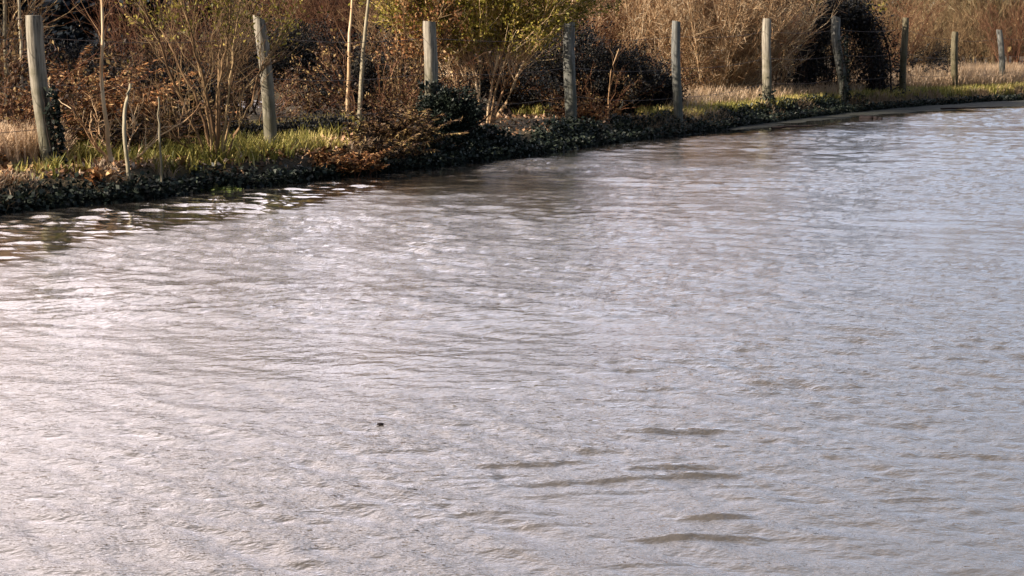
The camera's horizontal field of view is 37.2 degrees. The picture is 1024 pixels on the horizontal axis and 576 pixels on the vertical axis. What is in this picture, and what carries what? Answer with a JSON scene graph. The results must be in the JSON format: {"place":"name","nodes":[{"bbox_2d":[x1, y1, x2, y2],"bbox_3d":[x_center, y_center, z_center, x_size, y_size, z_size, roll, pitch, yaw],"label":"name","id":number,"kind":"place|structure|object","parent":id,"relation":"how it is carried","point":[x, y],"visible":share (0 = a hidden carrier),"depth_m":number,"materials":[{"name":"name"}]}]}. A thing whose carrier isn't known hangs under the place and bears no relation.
{"place":"outdoors","nodes":[
{"label":"outdoors","id":0,"kind":"place"},
{"bbox_2d":[0,99,1023,575],"bbox_3d":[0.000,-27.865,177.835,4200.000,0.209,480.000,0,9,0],"label":"water","id":1,"kind":"structure","parent":0,"point":[770,351],"depth_m":6.19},
{"bbox_2d":[0,49,1023,211],"bbox_3d":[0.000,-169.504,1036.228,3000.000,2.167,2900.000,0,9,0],"label":"ground","id":2,"kind":"structure","parent":0,"point":[291,164],"depth_m":20.23,"materials":[{"name":"soil"}]},
{"bbox_2d":[0,0,26,100],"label":"sapling","id":3,"kind":"object","parent":2,"relation":"on","point":[5,27],"visible":0.41,"depth_m":16.70,"materials":[{"name":"brown plant"}]},
{"bbox_2d":[0,0,32,69],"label":"conifer tree","id":4,"kind":"object","parent":2,"relation":"on","point":[9,9],"visible":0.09,"depth_m":43.01,"materials":[{"name":"green plant"}]},
{"bbox_2d":[0,109,77,167],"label":"dry grass","id":5,"kind":"structure","parent":2,"relation":"on","point":[25,143],"depth_m":12.85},
{"bbox_2d":[25,15,59,163],"bbox_3d":[-3.951,-1.458,12.837,0.224,1.667,0.157,0,9,0],"label":"fence post","id":6,"kind":"object","parent":2,"relation":"on","point":[36,54],"visible":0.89,"depth_m":12.73,"materials":[{"name":"grey wood"}]},
{"bbox_2d":[42,85,67,164],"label":"post ivy","id":7,"kind":"object","parent":6,"relation":"attached to","point":[60,128],"visible":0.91,"depth_m":12.80,"materials":[{"name":"green plant"}]},
{"bbox_2d":[1,72,1012,132],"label":"fence wire","id":8,"kind":"object","parent":6,"relation":"attached to","point":[490,105],"visible":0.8,"depth_m":19.20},
{"bbox_2d":[0,29,1018,42],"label":"fence wire","id":9,"kind":"object","parent":6,"relation":"attached to","point":[446,39],"visible":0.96,"depth_m":16.74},
{"bbox_2d":[0,0,99,103],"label":"bramble bush","id":10,"kind":"object","parent":2,"relation":"on","point":[26,13],"visible":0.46,"depth_m":16.86,"materials":[{"name":"brown plant"}]},
{"bbox_2d":[0,151,130,189],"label":"bank leaves","id":11,"kind":"object","parent":2,"relation":"on","point":[95,174],"visible":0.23,"depth_m":12.59,"materials":[{"name":"brown plant"}]},
{"bbox_2d":[0,67,141,141],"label":"bramble bush","id":12,"kind":"object","parent":2,"relation":"on","point":[74,124],"visible":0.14,"depth_m":14.82,"materials":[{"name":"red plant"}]},
{"bbox_2d":[24,36,140,101],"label":"evergreen bush","id":13,"kind":"object","parent":2,"relation":"on","point":[66,49],"visible":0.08,"depth_m":17.50,"materials":[{"name":"green plant"}]},
{"bbox_2d":[0,10,166,138],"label":"bramble bush","id":14,"kind":"object","parent":2,"relation":"on","point":[11,103],"visible":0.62,"depth_m":13.78,"materials":[{"name":"red plant"}]},
{"bbox_2d":[68,0,118,162],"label":"sapling","id":15,"kind":"object","parent":2,"relation":"on","point":[107,136],"visible":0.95,"depth_m":12.96,"materials":[{"name":"beige plant"}]},
{"bbox_2d":[0,35,202,121],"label":"bramble bush","id":16,"kind":"object","parent":2,"relation":"on","point":[96,60],"visible":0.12,"depth_m":16.20,"materials":[{"name":"red plant"}]},
{"bbox_2d":[23,0,181,82],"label":"conifer tree","id":17,"kind":"object","parent":2,"relation":"on","point":[64,9],"visible":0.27,"depth_m":38.02,"materials":[{"name":"green plant"}]},
{"bbox_2d":[0,9,214,104],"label":"bramble bush","id":18,"kind":"object","parent":2,"relation":"on","point":[53,23],"visible":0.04,"depth_m":22.15,"materials":[{"name":"brown plant"}]},
{"bbox_2d":[0,44,223,151],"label":"bracken clump","id":19,"kind":"object","parent":2,"relation":"on","point":[22,91],"visible":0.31,"depth_m":14.94,"materials":[{"name":"brown plant"}]},
{"bbox_2d":[51,52,189,118],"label":"evergreen bush","id":20,"kind":"object","parent":2,"relation":"on","point":[114,68],"visible":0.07,"depth_m":16.66,"materials":[{"name":"brown plant"}]},
{"bbox_2d":[1,60,239,142],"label":"bracken clump","id":21,"kind":"object","parent":2,"relation":"on","point":[150,99],"visible":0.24,"depth_m":15.04,"materials":[{"name":"brown plant"}]},
{"bbox_2d":[48,82,200,161],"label":"stump shoots","id":22,"kind":"object","parent":2,"relation":"on","point":[93,142],"visible":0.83,"depth_m":13.19,"materials":[{"name":"beige plant"}]},
{"bbox_2d":[122,83,131,181],"bbox_3d":[-3.241,-1.260,12.829,0.057,0.921,0.161,1,9,5],"label":"dead stake","id":23,"kind":"object","parent":2,"relation":"on","point":[127,163],"visible":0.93,"depth_m":12.78,"materials":[{"name":"wood"}]},
{"bbox_2d":[17,48,243,114],"bbox_3d":[-4.378,-2.255,17.223,2.615,1.182,2.717,4,10,22],"label":"bramble bush","id":24,"kind":"object","parent":2,"relation":"on","point":[114,72],"visible":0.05,"depth_m":17.05,"materials":[{"name":"red plant"}]},
{"bbox_2d":[65,106,227,153],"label":"bracken clump","id":25,"kind":"object","parent":2,"relation":"on","point":[135,138],"visible":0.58,"depth_m":14.21,"materials":[{"name":"brown plant"}]},
{"bbox_2d":[51,0,273,80],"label":"bramble bush","id":26,"kind":"object","parent":2,"relation":"on","point":[135,36],"visible":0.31,"depth_m":20.86,"materials":[{"name":"plant"}]},
{"bbox_2d":[108,45,226,117],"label":"evergreen bush","id":27,"kind":"object","parent":2,"relation":"on","point":[212,94],"visible":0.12,"depth_m":17.03,"materials":[{"name":"brown plant"}]},
{"bbox_2d":[110,0,225,73],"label":"conifer tree","id":28,"kind":"object","parent":2,"relation":"on","point":[198,14],"visible":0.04,"depth_m":42.61,"materials":[{"name":"green plant"}]},
{"bbox_2d":[98,91,251,138],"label":"bracken clump","id":29,"kind":"object","parent":2,"relation":"on","point":[230,108],"visible":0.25,"depth_m":14.94,"materials":[{"name":"brown plant"}]},
{"bbox_2d":[59,26,292,120],"bbox_3d":[-4.004,-2.418,17.903,2.615,1.327,2.717,-8,12,-39],"label":"bramble bush","id":30,"kind":"object","parent":2,"relation":"on","point":[213,75],"visible":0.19,"depth_m":17.68,"materials":[{"name":"red plant"}]},
{"bbox_2d":[112,0,282,115],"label":"bramble bush","id":31,"kind":"object","parent":2,"relation":"on","point":[250,29],"visible":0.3,"depth_m":18.63,"materials":[{"name":"brown plant"}]},
{"bbox_2d":[40,110,362,177],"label":"dry grass","id":32,"kind":"structure","parent":2,"relation":"on","point":[307,143],"depth_m":14.36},
{"bbox_2d":[104,0,330,158],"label":"hazel shrub","id":33,"kind":"object","parent":2,"relation":"on","point":[215,131],"visible":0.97,"depth_m":13.79,"materials":[{"name":"brown plant"}]},
{"bbox_2d":[0,116,461,180],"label":"leaf litter","id":34,"kind":"object","parent":2,"relation":"on","point":[132,166],"visible":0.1,"depth_m":13.62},
{"bbox_2d":[187,4,297,114],"bbox_3d":[-3.912,-3.340,22.044,1.805,1.674,1.582,0,9,0],"label":"evergreen bush","id":35,"kind":"object","parent":2,"relation":"on","point":[252,68],"visible":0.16,"depth_m":21.98,"materials":[{"name":"brown plant"}]},
{"bbox_2d":[221,116,263,137],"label":"evergreen bush","id":36,"kind":"object","parent":2,"relation":"on","point":[252,126],"visible":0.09,"depth_m":16.08,"materials":[{"name":"green plant"}]},
{"bbox_2d":[253,15,276,145],"bbox_3d":[-2.373,-1.780,14.689,0.208,1.690,0.141,0,9,0],"label":"fence post","id":37,"kind":"object","parent":2,"relation":"on","point":[268,109],"visible":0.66,"depth_m":14.62,"materials":[{"name":"grey wood"}]},
{"bbox_2d":[175,56,361,124],"bbox_3d":[-2.907,-2.167,17.281,1.961,0.967,2.038,-8,12,-39],"label":"bramble bush","id":38,"kind":"object","parent":2,"relation":"on","point":[293,112],"visible":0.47,"depth_m":17.25,"materials":[{"name":"red plant"}]},
{"bbox_2d":[215,0,345,86],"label":"bramble bush","id":39,"kind":"object","parent":2,"relation":"on","point":[265,6],"visible":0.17,"depth_m":34.76,"materials":[{"name":"brown plant"}]},
{"bbox_2d":[214,0,370,83],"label":"conifer tree","id":40,"kind":"object","parent":2,"relation":"on","point":[311,26],"visible":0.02,"depth_m":38.27,"materials":[{"name":"green plant"}]},
{"bbox_2d":[255,116,331,134],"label":"evergreen bush","id":41,"kind":"object","parent":2,"relation":"on","point":[287,125],"visible":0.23,"depth_m":16.37,"materials":[{"name":"green plant"}]},
{"bbox_2d":[228,15,360,105],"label":"evergreen bush","id":42,"kind":"object","parent":2,"relation":"on","point":[304,65],"visible":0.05,"depth_m":29.80,"materials":[{"name":"brown plant"}]},
{"bbox_2d":[235,0,370,85],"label":"bramble bush","id":43,"kind":"object","parent":2,"relation":"on","point":[298,9],"visible":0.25,"depth_m":34.52,"materials":[{"name":"brown plant"}]},
{"bbox_2d":[257,10,358,113],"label":"evergreen bush","id":44,"kind":"object","parent":2,"relation":"on","point":[305,53],"visible":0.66,"depth_m":21.90,"materials":[{"name":"green plant"}]},
{"bbox_2d":[263,0,393,87],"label":"bramble bush","id":45,"kind":"object","parent":2,"relation":"on","point":[328,9],"visible":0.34,"depth_m":33.58,"materials":[{"name":"plant"}]},
{"bbox_2d":[293,108,367,134],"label":"evergreen bush","id":46,"kind":"object","parent":2,"relation":"on","point":[334,120],"visible":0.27,"depth_m":16.71,"materials":[{"name":"green plant"}]},
{"bbox_2d":[328,0,355,119],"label":"sapling","id":47,"kind":"object","parent":2,"relation":"on","point":[349,48],"visible":0.84,"depth_m":17.86,"materials":[{"name":"beige plant"}]},
{"bbox_2d":[306,147,392,176],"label":"bracken clump","id":48,"kind":"object","parent":2,"relation":"on","point":[350,161],"visible":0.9,"depth_m":14.64,"materials":[{"name":"brown plant"}]},
{"bbox_2d":[304,49,403,120],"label":"evergreen bush","id":49,"kind":"object","parent":2,"relation":"on","point":[369,67],"visible":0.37,"depth_m":19.75,"materials":[{"name":"plant"}]},
{"bbox_2d":[337,0,380,120],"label":"sapling","id":50,"kind":"object","parent":2,"relation":"on","point":[360,92],"visible":0.93,"depth_m":17.88,"materials":[{"name":"beige plant"}]},
{"bbox_2d":[239,16,498,118],"bbox_3d":[-1.734,-2.613,18.672,3.056,1.456,2.942,6,11,32],"label":"bramble bush","id":51,"kind":"object","parent":2,"relation":"on","point":[341,86],"visible":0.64,"depth_m":18.59,"materials":[{"name":"red plant"}]},
{"bbox_2d":[327,129,438,159],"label":"bracken clump","id":52,"kind":"object","parent":2,"relation":"on","point":[401,149],"visible":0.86,"depth_m":15.50,"materials":[{"name":"brown plant"}]},
{"bbox_2d":[326,0,461,65],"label":"bramble bush","id":53,"kind":"object","parent":2,"relation":"on","point":[370,22],"visible":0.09,"depth_m":23.77,"materials":[{"name":"brown plant"}]},
{"bbox_2d":[349,37,445,113],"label":"evergreen bush","id":54,"kind":"object","parent":2,"relation":"on","point":[382,59],"visible":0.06,"depth_m":20.95,"materials":[{"name":"brown plant"}]},
{"bbox_2d":[341,98,468,148],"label":"bracken clump","id":55,"kind":"object","parent":2,"relation":"on","point":[407,121],"visible":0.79,"depth_m":16.05,"materials":[{"name":"brown plant"}]},
{"bbox_2d":[288,19,528,110],"bbox_3d":[-1.758,-3.336,22.469,3.387,1.662,3.229,-3,10,-20],"label":"bramble bush","id":56,"kind":"object","parent":2,"relation":"on","point":[378,27],"visible":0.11,"depth_m":22.15,"materials":[{"name":"brown plant"}]},
{"bbox_2d":[370,0,477,113],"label":"beech shrub","id":57,"kind":"object","parent":2,"relation":"on","point":[418,38],"visible":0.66,"depth_m":18.99,"materials":[{"name":"brown plant"}]},
{"bbox_2d":[344,61,504,124],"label":"bramble bush","id":58,"kind":"object","parent":2,"relation":"on","point":[375,101],"visible":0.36,"depth_m":18.23,"materials":[{"name":"red plant"}]},
{"bbox_2d":[423,21,437,113],"bbox_3d":[-0.915,-2.158,17.041,0.179,1.648,0.158,0,9,0],"label":"fence post","id":59,"kind":"object","parent":2,"relation":"on","point":[430,52],"visible":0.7,"depth_m":16.92,"materials":[{"name":"grey wood"}]},
{"bbox_2d":[417,79,441,131],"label":"post ivy","id":60,"kind":"object","parent":59,"relation":"attached to","point":[422,86],"visible":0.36,"depth_m":16.95,"materials":[{"name":"green plant"}]},
{"bbox_2d":[393,25,489,109],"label":"evergreen bush","id":61,"kind":"object","parent":2,"relation":"on","point":[475,65],"visible":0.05,"depth_m":22.02,"materials":[{"name":"brown plant"}]},
{"bbox_2d":[413,75,494,138],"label":"evergreen bush","id":62,"kind":"object","parent":2,"relation":"on","point":[454,106],"visible":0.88,"depth_m":16.79,"materials":[{"name":"green plant"}]},
{"bbox_2d":[348,0,624,122],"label":"willow shrub","id":63,"kind":"object","parent":2,"relation":"on","point":[534,23],"visible":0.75,"depth_m":19.57,"materials":[{"name":"green plant"}]},
{"bbox_2d":[0,92,1023,212],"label":"ivy carpet","id":64,"kind":"object","parent":2,"relation":"on","point":[514,146],"visible":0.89,"depth_m":17.02,"materials":[{"name":"green plant"}]},
{"bbox_2d":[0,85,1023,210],"bbox_3d":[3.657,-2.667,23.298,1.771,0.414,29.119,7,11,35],"label":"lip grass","id":65,"kind":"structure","parent":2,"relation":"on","point":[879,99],"depth_m":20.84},
{"bbox_2d":[468,22,560,110],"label":"evergreen bush","id":66,"kind":"object","parent":2,"relation":"on","point":[487,82],"visible":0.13,"depth_m":23.11,"materials":[{"name":"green plant"}]},
{"bbox_2d":[486,86,562,110],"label":"bracken clump","id":67,"kind":"object","parent":2,"relation":"on","point":[517,106],"visible":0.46,"depth_m":22.66,"materials":[{"name":"brown plant"}]},
{"bbox_2d":[497,65,562,108],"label":"orange shrub","id":68,"kind":"object","parent":2,"relation":"on","point":[508,88],"visible":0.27,"depth_m":22.81,"materials":[{"name":"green plant"}]},
{"bbox_2d":[505,1,620,115],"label":"evergreen bush","id":69,"kind":"object","parent":2,"relation":"on","point":[583,63],"visible":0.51,"depth_m":22.00,"materials":[{"name":"green plant"}]},
{"bbox_2d":[563,21,576,119],"bbox_3d":[0.753,-2.605,19.700,0.190,1.675,0.151,0,9,0],"label":"fence post","id":70,"kind":"object","parent":2,"relation":"on","point":[569,74],"visible":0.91,"depth_m":19.61,"materials":[{"name":"grey wood"}]},
{"bbox_2d":[488,15,656,105],"bbox_3d":[0.942,-3.626,24.128,3.229,1.709,3.387,-6,11,-34],"label":"bramble bush","id":71,"kind":"object","parent":2,"relation":"on","point":[594,36],"visible":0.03,"depth_m":24.09,"materials":[{"name":"brown plant"}]},
{"bbox_2d":[543,100,625,122],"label":"bracken clump","id":72,"kind":"object","parent":2,"relation":"on","point":[583,111],"visible":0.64,"depth_m":20.51,"materials":[{"name":"brown plant"}]},
{"bbox_2d":[508,38,671,113],"bbox_3d":[1.344,-3.150,22.450,2.583,1.271,2.710,-2,10,-12],"label":"bramble bush","id":73,"kind":"object","parent":2,"relation":"on","point":[603,86],"visible":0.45,"depth_m":22.04,"materials":[{"name":"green plant"}]},
{"bbox_2d":[527,0,653,78],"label":"bramble bush","id":74,"kind":"object","parent":2,"relation":"on","point":[603,23],"visible":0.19,"depth_m":27.58,"materials":[{"name":"brown plant"}]},
{"bbox_2d":[523,61,672,113],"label":"bramble bush","id":75,"kind":"object","parent":2,"relation":"on","point":[596,98],"visible":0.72,"depth_m":21.87,"materials":[{"name":"red plant"}]},
{"bbox_2d":[517,0,707,86],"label":"bare willow","id":76,"kind":"object","parent":2,"relation":"on","point":[631,30],"visible":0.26,"depth_m":27.58,"materials":[{"name":"beige plant"}]},
{"bbox_2d":[576,34,687,113],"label":"evergreen bush","id":77,"kind":"object","parent":2,"relation":"on","point":[631,62],"visible":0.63,"depth_m":22.40,"materials":[{"name":"green plant"}]},
{"bbox_2d":[626,72,690,108],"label":"evergreen bush","id":78,"kind":"object","parent":2,"relation":"on","point":[668,89],"visible":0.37,"depth_m":22.66,"materials":[{"name":"green plant"}]},
{"bbox_2d":[594,22,724,96],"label":"bramble bush","id":79,"kind":"object","parent":2,"relation":"on","point":[690,72],"visible":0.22,"depth_m":24.53,"materials":[{"name":"red plant"}]},
{"bbox_2d":[671,21,682,121],"bbox_3d":[2.325,-2.830,21.388,0.186,1.835,0.154,0,9,0],"label":"fence post","id":80,"kind":"object","parent":2,"relation":"on","point":[676,76],"visible":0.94,"depth_m":21.30,"materials":[{"name":"grey wood"}]},
{"bbox_2d":[585,0,844,92],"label":"bare willow","id":81,"kind":"object","parent":2,"relation":"on","point":[693,26],"visible":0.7,"depth_m":27.11,"materials":[{"name":"beige plant"}]},
{"bbox_2d":[467,89,1002,134],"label":"leaf litter","id":82,"kind":"object","parent":2,"relation":"on","point":[508,113],"visible":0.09,"depth_m":20.68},
{"bbox_2d":[658,75,866,111],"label":"dry grass","id":83,"kind":"structure","parent":2,"relation":"on","point":[742,95],"depth_m":26.46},
{"bbox_2d":[762,18,771,101],"bbox_3d":[4.184,-3.518,24.990,0.182,1.805,0.169,0,9,0],"label":"fence post","id":84,"kind":"object","parent":2,"relation":"on","point":[766,57],"visible":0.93,"depth_m":24.89,"materials":[{"name":"grey wood"}]},
{"bbox_2d":[3,53,1014,87],"bbox_3d":[3.749,-3.567,23.944,0.846,0.188,32.833,7,11,35],"label":"fence wire","id":85,"kind":"object","parent":84,"relation":"attached to","point":[438,73],"visible":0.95,"depth_m":16.76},
{"bbox_2d":[705,0,832,91],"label":"bare willow","id":86,"kind":"object","parent":2,"relation":"on","point":[776,74],"visible":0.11,"depth_m":28.59,"materials":[{"name":"beige plant"}]},
{"bbox_2d":[759,28,895,88],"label":"bramble bush","id":87,"kind":"object","parent":2,"relation":"on","point":[829,76],"visible":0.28,"depth_m":29.50,"materials":[{"name":"brown plant"}]},
{"bbox_2d":[831,16,847,104],"bbox_3d":[5.936,-3.966,27.558,0.359,1.900,0.180,0,9,0],"label":"fence post","id":88,"kind":"object","parent":2,"relation":"on","point":[835,33],"visible":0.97,"depth_m":27.45,"materials":[{"name":"grey wood"}]},
{"bbox_2d":[837,34,851,101],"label":"post ivy","id":89,"kind":"object","parent":88,"relation":"attached to","point":[847,76],"visible":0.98,"depth_m":27.48,"materials":[{"name":"green plant"}]},
{"bbox_2d":[779,0,909,88],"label":"evergreen bush","id":90,"kind":"object","parent":2,"relation":"on","point":[849,51],"visible":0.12,"depth_m":30.52,"materials":[{"name":"green plant"}]},
{"bbox_2d":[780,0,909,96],"bbox_3d":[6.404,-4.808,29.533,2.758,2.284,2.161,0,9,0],"label":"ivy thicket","id":91,"kind":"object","parent":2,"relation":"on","point":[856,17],"visible":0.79,"depth_m":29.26,"materials":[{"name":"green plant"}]},
{"bbox_2d":[818,25,959,76],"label":"bramble bush","id":92,"kind":"object","parent":2,"relation":"on","point":[925,70],"visible":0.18,"depth_m":33.22,"materials":[{"name":"brown plant"}]},
{"bbox_2d":[848,0,937,67],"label":"bramble bush","id":93,"kind":"object","parent":2,"relation":"on","point":[887,14],"visible":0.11,"depth_m":36.75,"materials":[{"name":"brown plant"}]},
{"bbox_2d":[841,0,951,73],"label":"bramble bush","id":94,"kind":"object","parent":2,"relation":"on","point":[916,26],"visible":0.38,"depth_m":33.76,"materials":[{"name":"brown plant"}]},
{"bbox_2d":[899,17,908,95],"bbox_3d":[7.685,-4.362,29.848,0.147,1.870,0.165,0,9,0],"label":"fence post","id":95,"kind":"object","parent":2,"relation":"on","point":[904,45],"visible":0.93,"depth_m":29.76,"materials":[{"name":"grey wood"}]},
{"bbox_2d":[870,0,967,66],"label":"bramble bush","id":96,"kind":"object","parent":2,"relation":"on","point":[933,39],"visible":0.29,"depth_m":38.86,"materials":[{"name":"brown plant"}]},
{"bbox_2d":[892,28,972,67],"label":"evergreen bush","id":97,"kind":"object","parent":2,"relation":"on","point":[934,58],"visible":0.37,"depth_m":39.27,"materials":[{"name":"plant"}]},
{"bbox_2d":[904,0,986,64],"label":"bramble bush","id":98,"kind":"object","parent":2,"relation":"on","point":[961,37],"visible":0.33,"depth_m":40.17,"materials":[{"name":"brown plant"}]},
{"bbox_2d":[903,0,996,60],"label":"bare tree","id":99,"kind":"object","parent":2,"relation":"on","point":[935,25],"visible":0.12,"depth_m":64.61,"materials":[{"name":"brown plant"}]},
{"bbox_2d":[950,32,957,85],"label":"fence post","id":100,"kind":"object","parent":2,"relation":"on","point":[954,53],"visible":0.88,"depth_m":32.51,"materials":[{"name":"grey wood"}]},
{"bbox_2d":[924,0,1023,65],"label":"bramble bush","id":101,"kind":"object","parent":2,"relation":"on","point":[967,52],"visible":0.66,"depth_m":45.76,"materials":[{"name":"brown plant"}]},
{"bbox_2d":[935,0,1013,64],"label":"bare tree","id":102,"kind":"object","parent":2,"relation":"on","point":[981,59],"visible":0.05,"depth_m":56.93,"materials":[{"name":"brown plant"}]},
{"bbox_2d":[933,0,1023,65],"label":"bare tree","id":103,"kind":"object","parent":2,"relation":"on","point":[998,3],"visible":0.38,"depth_m":51.88,"materials":[{"name":"brown plant"}]},
{"bbox_2d":[964,0,1023,65],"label":"bramble bush","id":104,"kind":"object","parent":2,"relation":"on","point":[1015,25],"visible":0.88,"depth_m":43.26,"materials":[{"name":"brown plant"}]},
{"bbox_2d":[996,30,1005,79],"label":"fence post","id":105,"kind":"object","parent":2,"relation":"on","point":[1001,51],"visible":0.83,"depth_m":34.34,"materials":[{"name":"grey wood"}]},
{"bbox_2d":[9,81,1023,179],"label":"bank grass","id":106,"kind":"structure","parent":0,"point":[945,90],"depth_m":21.26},
{"bbox_2d":[852,59,1023,89],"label":"dry grass","id":107,"kind":"structure","parent":0,"point":[969,73],"depth_m":33.93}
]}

